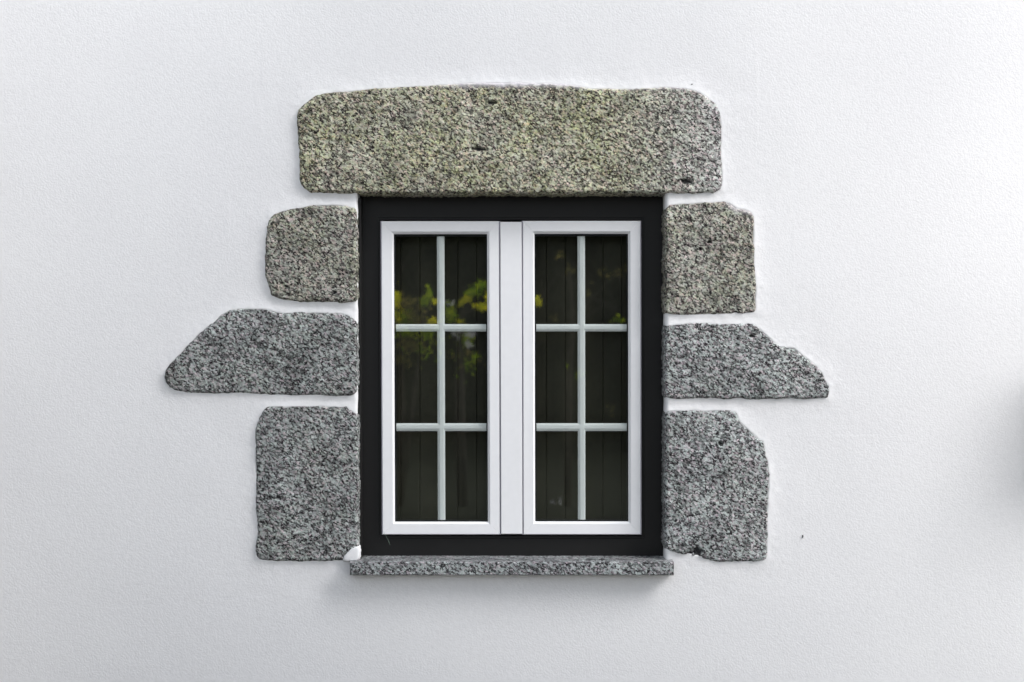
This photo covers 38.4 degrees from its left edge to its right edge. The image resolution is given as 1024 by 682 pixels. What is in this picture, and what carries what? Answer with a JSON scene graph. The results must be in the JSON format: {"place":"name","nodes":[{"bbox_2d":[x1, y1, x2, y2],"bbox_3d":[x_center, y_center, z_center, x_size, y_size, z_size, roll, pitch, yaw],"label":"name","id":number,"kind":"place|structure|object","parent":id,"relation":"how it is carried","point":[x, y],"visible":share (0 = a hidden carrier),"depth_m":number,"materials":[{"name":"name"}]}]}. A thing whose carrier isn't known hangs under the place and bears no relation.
{"place":"outdoors","nodes":[
{"label":"outdoors","id":0,"kind":"place"},
{"label":"ground","id":1,"kind":"structure","parent":0,"visible":0},
{"bbox_2d":[0,0,1023,681],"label":"plastered wall","id":2,"kind":"structure","parent":1,"relation":"on","point":[872,168],"depth_m":5.00,"materials":[{"name":"white paint"}]},
{"bbox_2d":[165,308,359,395],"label":"granite block","id":3,"kind":"structure","parent":2,"relation":"on","point":[259,351],"depth_m":4.99,"materials":[{"name":"grey stone"}]},
{"bbox_2d":[255,406,360,561],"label":"granite block","id":4,"kind":"structure","parent":2,"relation":"on","point":[308,486],"depth_m":4.99,"materials":[{"name":"grey stone"}]},
{"bbox_2d":[265,205,359,302],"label":"granite block","id":5,"kind":"structure","parent":2,"relation":"attached to","point":[312,254],"depth_m":4.99,"materials":[{"name":"grey stone"}]},
{"bbox_2d":[297,82,721,197],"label":"granite lintel","id":6,"kind":"structure","parent":2,"relation":"attached to","point":[517,139],"depth_m":4.98,"materials":[{"name":"grey stone"}]},
{"bbox_2d":[358,196,663,559],"bbox_3d":[0.000,0.130,5.077,1.074,1.283,0.106,0,0,0],"label":"casement window","id":7,"kind":"structure","parent":2,"relation":"attached to","point":[511,525],"depth_m":5.08,"materials":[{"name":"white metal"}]},
{"bbox_2d":[396,221,511,518],"bbox_3d":[-0.229,0.135,5.168,0.454,1.173,0.035,0,0,0],"label":"window pane","id":8,"kind":"object","parent":7,"relation":"attached to","point":[465,391],"visible":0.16,"depth_m":5.15,"materials":[{"name":"clear glass"}]},
{"bbox_2d":[512,221,626,518],"bbox_3d":[0.226,0.135,5.168,0.453,1.173,0.035,0,0,0],"label":"window pane","id":9,"kind":"object","parent":7,"relation":"attached to","point":[557,392],"visible":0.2,"depth_m":5.15,"materials":[{"name":"clear glass"}]},
{"bbox_2d":[350,556,673,574],"bbox_3d":[-0.001,0.765,5.042,1.090,0.048,0.196,0,0,0],"label":"window sill","id":10,"kind":"structure","parent":2,"relation":"attached to","point":[512,565],"depth_m":4.95,"materials":[{"name":"stone"}]},
{"bbox_2d":[661,201,755,314],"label":"granite block","id":11,"kind":"structure","parent":2,"relation":"attached to","point":[707,261],"depth_m":4.99,"materials":[{"name":"grey stone"}]},
{"bbox_2d":[661,410,769,561],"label":"granite block","id":12,"kind":"structure","parent":2,"relation":"attached to","point":[715,474],"depth_m":4.99,"materials":[{"name":"grey stone"}]},
{"bbox_2d":[661,323,828,399],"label":"granite block","id":13,"kind":"structure","parent":2,"relation":"attached to","point":[728,361],"depth_m":4.99,"materials":[{"name":"grey stone"}]}
]}

